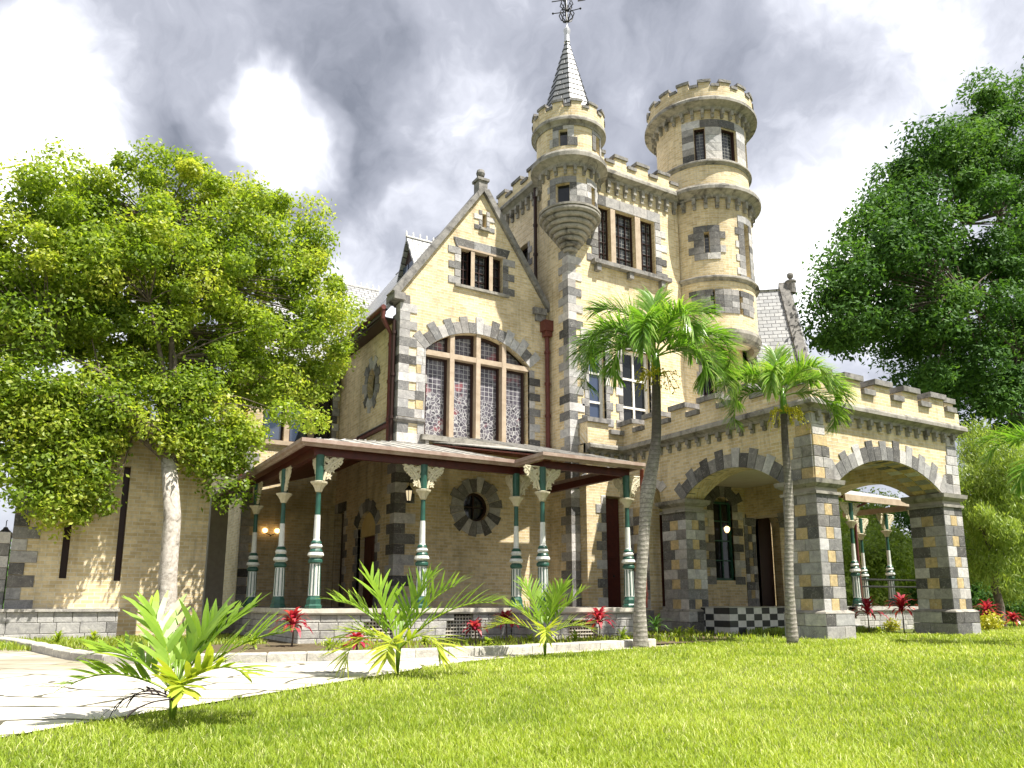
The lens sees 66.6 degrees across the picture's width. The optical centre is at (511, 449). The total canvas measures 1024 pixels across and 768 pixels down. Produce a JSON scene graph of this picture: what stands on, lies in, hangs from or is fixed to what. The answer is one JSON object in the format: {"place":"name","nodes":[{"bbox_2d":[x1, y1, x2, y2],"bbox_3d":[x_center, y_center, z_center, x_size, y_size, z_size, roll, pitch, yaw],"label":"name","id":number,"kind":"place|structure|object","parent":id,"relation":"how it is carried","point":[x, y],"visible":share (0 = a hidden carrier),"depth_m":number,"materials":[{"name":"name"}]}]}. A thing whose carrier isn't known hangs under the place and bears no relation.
{"place":"outdoors","nodes":[
{"label":"outdoors","id":0,"kind":"place"},
{"bbox_2d":[0,645,671,736],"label":"path","id":1,"kind":"structure","parent":0,"point":[27,704],"depth_m":9.09,"materials":[{"name":"grey concrete"}]},
{"bbox_2d":[0,620,1023,767],"bbox_3d":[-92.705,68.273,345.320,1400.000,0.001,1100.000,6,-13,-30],"label":"ground","id":2,"kind":"structure","parent":0,"point":[662,684],"depth_m":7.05,"materials":[{"name":"plant"}]},
{"bbox_2d":[41,590,294,724],"bbox_3d":[-2.777,1.712,6.331,1.992,1.153,1.207,1,-11,-5],"label":"young palm","id":3,"kind":"object","parent":2,"relation":"on","point":[183,654],"visible":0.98,"depth_m":6.47,"materials":[{"name":"green plant"}]},
{"bbox_2d":[0,637,655,663],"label":"kerb","id":4,"kind":"structure","parent":2,"relation":"on","point":[55,650],"depth_m":13.54,"materials":[{"name":"concrete"}]},
{"bbox_2d":[33,630,739,653],"bbox_3d":[-6.585,4.423,17.888,27.867,0.001,11.894,3,-11,-16],"label":"planting bed","id":5,"kind":"object","parent":2,"relation":"on","point":[274,646],"visible":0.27,"depth_m":16.81,"materials":[{"name":"plant"}]},
{"bbox_2d":[48,630,66,643],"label":"plant","id":6,"kind":"object","parent":5,"relation":"on","point":[58,635],"visible":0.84,"depth_m":17.32,"materials":[{"name":"green plant"}]},
{"bbox_2d":[83,630,103,640],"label":"plant","id":7,"kind":"object","parent":5,"relation":"on","point":[93,634],"visible":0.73,"depth_m":17.52,"materials":[{"name":"green plant"}]},
{"bbox_2d":[0,632,266,650],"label":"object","id":8,"kind":"object","parent":5,"relation":"on","point":[72,643],"visible":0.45,"depth_m":17.33,"materials":[{"name":"green plant"}]},
{"bbox_2d":[0,135,371,632],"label":"broadleaf tree","id":9,"kind":"object","parent":5,"relation":"on","point":[101,247],"visible":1,"depth_m":21.52,"materials":[{"name":"green plant"}]},
{"bbox_2d":[243,632,263,648],"bbox_3d":[-5.170,3.856,15.636,0.523,0.383,0.557,-10,-15,41],"label":"plant","id":10,"kind":"object","parent":5,"relation":"on","point":[253,644],"visible":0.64,"depth_m":15.63,"materials":[{"name":"green plant"}]},
{"bbox_2d":[267,606,312,645],"bbox_3d":[-4.659,3.780,16.594,0.906,0.889,0.881,-9,-14,40],"label":"cordyline","id":11,"kind":"object","parent":5,"relation":"on","point":[293,619],"visible":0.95,"depth_m":16.54,"materials":[{"name":"red plant"}]},
{"bbox_2d":[316,636,339,650],"bbox_3d":[-3.474,3.738,14.936,0.509,0.346,0.514,6,-13,-30],"label":"plant","id":12,"kind":"object","parent":5,"relation":"on","point":[328,642],"visible":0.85,"depth_m":14.88,"materials":[{"name":"green plant"}]},
{"bbox_2d":[341,631,371,649],"bbox_3d":[-2.857,3.572,14.410,0.608,0.466,0.615,6,-13,-30],"label":"cordyline","id":13,"kind":"object","parent":5,"relation":"on","point":[357,634],"visible":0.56,"depth_m":14.36,"materials":[{"name":"red plant"}]},
{"bbox_2d":[419,636,429,644],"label":"plant","id":14,"kind":"object","parent":5,"relation":"on","point":[424,639],"visible":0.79,"depth_m":17.18,"materials":[{"name":"green plant"}]},
{"bbox_2d":[463,616,488,644],"bbox_3d":[-0.788,4.010,17.191,0.702,0.668,0.679,6,-13,-30],"label":"cordyline","id":15,"kind":"object","parent":5,"relation":"on","point":[475,625],"visible":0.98,"depth_m":17.17,"materials":[{"name":"red plant"}]},
{"bbox_2d":[482,637,495,645],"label":"plant","id":16,"kind":"object","parent":5,"relation":"on","point":[488,640],"visible":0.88,"depth_m":16.19,"materials":[{"name":"green plant"}]},
{"bbox_2d":[492,609,519,638],"bbox_3d":[-0.123,4.364,19.411,0.913,0.822,0.873,6,-13,-30],"label":"cordyline","id":17,"kind":"object","parent":5,"relation":"on","point":[508,613],"visible":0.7,"depth_m":19.39,"materials":[{"name":"red plant"}]},
{"bbox_2d":[519,633,538,643],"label":"plant","id":18,"kind":"object","parent":5,"relation":"on","point":[530,637],"visible":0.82,"depth_m":17.18,"materials":[{"name":"green plant"}]},
{"bbox_2d":[314,629,781,649],"bbox_3d":[1.341,4.572,19.059,12.458,0.156,5.054,8,-14,-36],"label":"bed ground cover","id":19,"kind":"object","parent":5,"relation":"on","point":[698,634],"visible":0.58,"depth_m":18.48,"materials":[{"name":"green plant"}]},
{"bbox_2d":[565,630,585,641],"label":"plant","id":20,"kind":"object","parent":5,"relation":"on","point":[575,635],"visible":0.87,"depth_m":17.67,"materials":[{"name":"green plant"}]},
{"bbox_2d":[581,606,617,636],"bbox_3d":[2.161,4.356,19.548,1.007,0.889,0.897,-3,-11,16],"label":"cordyline","id":21,"kind":"object","parent":5,"relation":"on","point":[599,615],"visible":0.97,"depth_m":19.52,"materials":[{"name":"red plant"}]},
{"bbox_2d":[612,626,631,639],"bbox_3d":[2.581,4.348,18.273,0.581,0.443,0.633,-5,-12,23],"label":"plant","id":22,"kind":"object","parent":5,"relation":"on","point":[622,635],"visible":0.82,"depth_m":18.24,"materials":[{"name":"green plant"}]},
{"bbox_2d":[646,613,671,631],"bbox_3d":[4.037,5.038,22.257,1.136,0.759,1.185,2,-11,-9],"label":"plant","id":23,"kind":"object","parent":5,"relation":"on","point":[656,623],"visible":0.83,"depth_m":22.19,"materials":[{"name":"green plant"}]},
{"bbox_2d":[669,626,688,639],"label":"plant","id":24,"kind":"object","parent":5,"relation":"on","point":[678,632],"visible":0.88,"depth_m":19.36,"materials":[{"name":"green plant"}]},
{"bbox_2d":[684,625,698,637],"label":"plant","id":25,"kind":"object","parent":5,"relation":"on","point":[690,631],"visible":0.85,"depth_m":20.60,"materials":[{"name":"green plant"}]},
{"bbox_2d":[318,561,508,678],"bbox_3d":[-1.321,2.203,10.195,2.664,1.569,1.466,0,-11,-2],"label":"young palm","id":26,"kind":"object","parent":2,"relation":"on","point":[397,641],"visible":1,"depth_m":10.37,"materials":[{"name":"green plant"}]},
{"bbox_2d":[0,0,980,643],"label":"castle","id":27,"kind":"structure","parent":2,"relation":"on","point":[482,430],"depth_m":27.03,"materials":[{"name":"stone"}]},
{"bbox_2d":[0,520,12,538],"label":"wall lantern","id":28,"kind":"object","parent":27,"relation":"attached to","point":[5,529],"depth_m":22.18,"materials":[{"name":"black metal"}]},
{"bbox_2d":[262,528,278,535],"bbox_3d":[-8.884,3.035,28.756,0.640,0.289,0.199,6,-13,-30],"label":"lit wall lamp","id":29,"kind":"object","parent":27,"relation":"attached to","point":[264,530],"visible":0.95,"depth_m":28.67,"materials":[{"name":"white glass"}]},
{"bbox_2d":[263,395,283,440],"bbox_3d":[-9.121,-1.501,29.812,0.800,2.350,0.080,6,-13,-30],"label":"window","id":30,"kind":"structure","parent":27,"relation":"in","point":[278,431],"depth_m":29.74,"materials":[{"name":"black"}]},
{"bbox_2d":[289,400,308,441],"bbox_3d":[-8.282,-1.405,30.300,0.750,2.350,0.080,6,-13,-30],"label":"window","id":31,"kind":"structure","parent":27,"relation":"in","point":[293,436],"depth_m":30.18,"materials":[{"name":"black"}]},
{"bbox_2d":[314,387,331,438],"bbox_3d":[-7.487,-1.315,30.764,0.700,2.350,0.080,6,-13,-30],"label":"window","id":32,"kind":"structure","parent":27,"relation":"in","point":[327,405],"depth_m":30.84,"materials":[{"name":"black"}]},
{"bbox_2d":[338,514,343,606],"bbox_3d":[-6.307,4.135,29.533,0.100,3.520,1.010,6,-13,-30],"label":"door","id":33,"kind":"structure","parent":27,"relation":"in","point":[342,534],"depth_m":29.83,"materials":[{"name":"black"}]},
{"bbox_2d":[363,536,374,606],"bbox_3d":[-4.801,4.190,26.938,0.100,2.420,1.710,6,-13,-30],"label":"door","id":34,"kind":"structure","parent":27,"relation":"in","point":[369,545],"depth_m":27.19,"materials":[{"name":"brown wood"}]},
{"bbox_2d":[401,481,412,502],"bbox_3d":[-3.423,1.340,24.934,0.260,0.730,0.641,16,-19,-54],"label":"wall lantern","id":35,"kind":"object","parent":27,"relation":"attached to","point":[409,491],"depth_m":24.75,"materials":[{"name":"beige glass"}]},
{"bbox_2d":[461,251,467,284],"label":"window","id":36,"kind":"structure","parent":27,"relation":"in","point":[464,255],"depth_m":28.19,"materials":[{"name":"black glass"}]},
{"bbox_2d":[464,493,485,520],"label":"round window","id":37,"kind":"structure","parent":27,"relation":"in","point":[474,504],"depth_m":26.82,"materials":[{"name":"black glass"}]},
{"bbox_2d":[424,334,528,444],"bbox_3d":[-1.249,-2.188,27.563,4.150,3.900,0.340,6,-13,-30],"label":"stained glass window","id":38,"kind":"structure","parent":27,"relation":"in","point":[474,388],"depth_m":27.58,"materials":[{"name":"glass"}]},
{"bbox_2d":[475,255,485,288],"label":"window","id":39,"kind":"structure","parent":27,"relation":"in","point":[480,261],"depth_m":28.53,"materials":[{"name":"black glass"}]},
{"bbox_2d":[493,259,499,292],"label":"window","id":40,"kind":"structure","parent":27,"relation":"in","point":[496,264],"depth_m":28.85,"materials":[{"name":"black glass"}]},
{"bbox_2d":[523,247,527,261],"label":"window","id":41,"kind":"structure","parent":27,"relation":"in","point":[525,252],"depth_m":31.97,"materials":[{"name":"black glass"}]},
{"bbox_2d":[589,350,602,417],"bbox_3d":[2.994,-2.275,28.582,0.750,3.300,0.080,6,-13,-30],"label":"window","id":42,"kind":"structure","parent":27,"relation":"in","point":[596,405],"depth_m":28.61,"materials":[{"name":"grey glass"}]},
{"bbox_2d":[598,208,607,260],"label":"window","id":43,"kind":"structure","parent":27,"relation":"in","point":[602,228],"depth_m":30.06,"materials":[{"name":"black glass"}]},
{"bbox_2d":[606,498,620,606],"bbox_3d":[3.472,3.571,27.291,0.740,3.770,0.165,6,-13,-30],"label":"door","id":44,"kind":"structure","parent":27,"relation":"in","point":[612,514],"depth_m":27.31,"materials":[{"name":"brown wood"}]},
{"bbox_2d":[615,213,632,267],"bbox_3d":[4.296,-8.095,30.504,0.980,2.340,0.080,6,-13,-30],"label":"window","id":45,"kind":"structure","parent":27,"relation":"in","point":[623,224],"depth_m":30.60,"materials":[{"name":"black glass"}]},
{"bbox_2d":[622,351,647,420],"bbox_3d":[4.584,-2.094,29.509,1.350,3.300,0.080,6,-13,-30],"label":"window","id":46,"kind":"structure","parent":27,"relation":"in","point":[635,406],"depth_m":29.62,"materials":[{"name":"white paint"}]},
{"bbox_2d":[640,221,652,272],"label":"window","id":47,"kind":"structure","parent":27,"relation":"in","point":[645,228],"depth_m":31.17,"materials":[{"name":"black glass"}]},
{"bbox_2d":[659,515,664,605],"bbox_3d":[5.038,3.928,28.207,1.100,3.420,0.100,6,-13,-30],"label":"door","id":48,"kind":"structure","parent":27,"relation":"in","point":[660,516],"depth_m":28.40,"materials":[{"name":"brown wood"}]},
{"bbox_2d":[704,361,713,395],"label":"window","id":49,"kind":"structure","parent":27,"relation":"in","point":[709,385],"depth_m":31.71,"materials":[{"name":"black glass"}]},
{"bbox_2d":[713,501,733,580],"bbox_3d":[8.043,3.487,29.921,1.000,3.000,0.080,6,-13,-30],"label":"window","id":50,"kind":"structure","parent":27,"relation":"in","point":[723,540],"depth_m":29.97,"materials":[{"name":"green glass"}]},
{"bbox_2d":[724,496,729,532],"bbox_3d":[8.153,2.297,29.722,0.220,1.700,0.220,6,-13,-30],"label":"hanging lamp","id":51,"kind":"object","parent":27,"relation":"hanging from","point":[726,529],"visible":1,"depth_m":29.55,"materials":[{"name":"white glass"}]},
{"bbox_2d":[757,518,775,605],"bbox_3d":[9.976,4.381,31.319,1.360,3.720,0.080,6,-13,-30],"label":"door","id":52,"kind":"structure","parent":27,"relation":"in","point":[764,524],"depth_m":31.41,"materials":[{"name":"black wood"}]},
{"bbox_2d":[3,539,1021,607],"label":"distant wood","id":53,"kind":"object","parent":2,"relation":"on","point":[9,562],"depth_m":81.53,"materials":[{"name":"green plant"}]},
{"bbox_2d":[478,573,603,656],"bbox_3d":[0.528,2.932,13.855,1.554,1.507,2.074,17,-20,-56],"label":"young palm","id":54,"kind":"object","parent":2,"relation":"on","point":[553,596],"visible":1,"depth_m":13.99,"materials":[{"name":"green plant"}]},
{"bbox_2d":[709,342,859,643],"bbox_3d":[6.637,0.747,18.787,3.587,7.622,3.276,6,-13,-30],"label":"tall palm","id":55,"kind":"object","parent":2,"relation":"on","point":[776,374],"visible":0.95,"depth_m":18.82,"materials":[{"name":"green plant"}]},
{"bbox_2d":[746,625,889,634],"bbox_3d":[9.549,5.558,24.239,4.800,0.223,2.020,6,-13,-30],"label":"arch ground cover","id":56,"kind":"object","parent":2,"relation":"on","point":[779,630],"visible":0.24,"depth_m":23.79,"materials":[{"name":"green plant"}]},
{"bbox_2d":[848,596,888,633],"bbox_3d":[10.987,5.103,24.131,1.242,1.176,1.393,6,-13,-30],"label":"cordyline","id":57,"kind":"object","parent":2,"relation":"on","point":[866,605],"visible":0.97,"depth_m":24.12,"materials":[{"name":"red plant"}]},
{"bbox_2d":[838,487,906,604],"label":"leafy tree","id":58,"kind":"object","parent":2,"relation":"on","point":[873,519],"visible":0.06,"depth_m":56.45,"materials":[{"name":"green plant"}]},
{"bbox_2d":[839,511,915,615],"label":"leafy tree","id":59,"kind":"object","parent":2,"relation":"on","point":[875,553],"visible":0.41,"depth_m":45.19,"materials":[{"name":"green plant"}]},
{"bbox_2d":[873,626,885,632],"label":"plant","id":60,"kind":"object","parent":2,"relation":"on","point":[878,629],"visible":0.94,"depth_m":23.67,"materials":[{"name":"green plant"}]},
{"bbox_2d":[882,617,902,631],"bbox_3d":[12.598,5.777,25.786,0.892,0.496,0.599,11,-15,-43],"label":"yellow shrub","id":61,"kind":"object","parent":2,"relation":"on","point":[892,626],"visible":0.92,"depth_m":25.69,"materials":[{"name":"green plant"}]},
{"bbox_2d":[881,592,916,632],"bbox_3d":[12.514,5.225,25.089,1.361,1.303,1.341,6,-13,-30],"label":"cordyline","id":62,"kind":"object","parent":2,"relation":"on","point":[901,601],"visible":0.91,"depth_m":25.03,"materials":[{"name":"red plant"}]},
{"bbox_2d":[794,55,1023,448],"bbox_3d":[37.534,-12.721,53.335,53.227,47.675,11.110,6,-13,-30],"label":"spreading tree","id":63,"kind":"object","parent":2,"relation":"on","point":[895,270],"visible":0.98,"depth_m":42.45,"materials":[{"name":"green plant"}]},
{"bbox_2d":[880,496,1023,608],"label":"leafy tree","id":64,"kind":"object","parent":2,"relation":"on","point":[905,521],"visible":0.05,"depth_m":51.10,"materials":[{"name":"green plant"}]},
{"bbox_2d":[955,415,1023,627],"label":"willowy tree","id":65,"kind":"object","parent":2,"relation":"on","point":[993,506],"visible":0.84,"depth_m":29.69,"materials":[{"name":"green plant"}]},
{"bbox_2d":[975,599,1008,620],"bbox_3d":[17.186,5.922,28.208,1.088,1.128,1.201,1,-11,-3],"label":"cordyline","id":66,"kind":"object","parent":2,"relation":"on","point":[986,605],"visible":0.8,"depth_m":28.18,"materials":[{"name":"red plant"}]},
{"bbox_2d":[979,609,1006,630],"bbox_3d":[16.118,5.756,26.358,0.938,0.756,1.095,-3,-11,15],"label":"yellow shrub","id":67,"kind":"object","parent":2,"relation":"on","point":[989,622],"visible":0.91,"depth_m":26.12,"materials":[{"name":"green plant"}]},
{"bbox_2d":[970,572,1023,621],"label":"dark shrub","id":68,"kind":"object","parent":2,"relation":"on","point":[982,597],"visible":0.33,"depth_m":38.26,"materials":[{"name":"green plant"}]},
{"bbox_2d":[975,418,1023,497],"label":"tall palm","id":69,"kind":"object","parent":2,"relation":"on","point":[1017,438],"visible":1,"depth_m":18.30,"materials":[{"name":"green plant"}]},
{"bbox_2d":[1001,445,1023,602],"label":"willowy tree","id":70,"kind":"object","parent":2,"relation":"on","point":[1017,541],"visible":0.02,"depth_m":31.39,"materials":[{"name":"green plant"}]},
{"bbox_2d":[1004,611,1023,628],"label":"cordyline","id":71,"kind":"object","parent":2,"relation":"on","point":[1014,616],"visible":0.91,"depth_m":28.05,"materials":[{"name":"red plant"}]},
{"bbox_2d":[0,0,1023,565],"label":"sky","id":72,"kind":"structure","parent":0,"point":[391,110],"materials":[{"name":"grey"}]},
{"bbox_2d":[565,283,748,647],"bbox_3d":[3.228,0.018,17.658,4.231,8.663,4.002,6,-13,-30],"label":"tall palm","id":73,"kind":"object","parent":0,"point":[641,331],"visible":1,"depth_m":17.34,"materials":[{"name":"green plant"}]}
]}

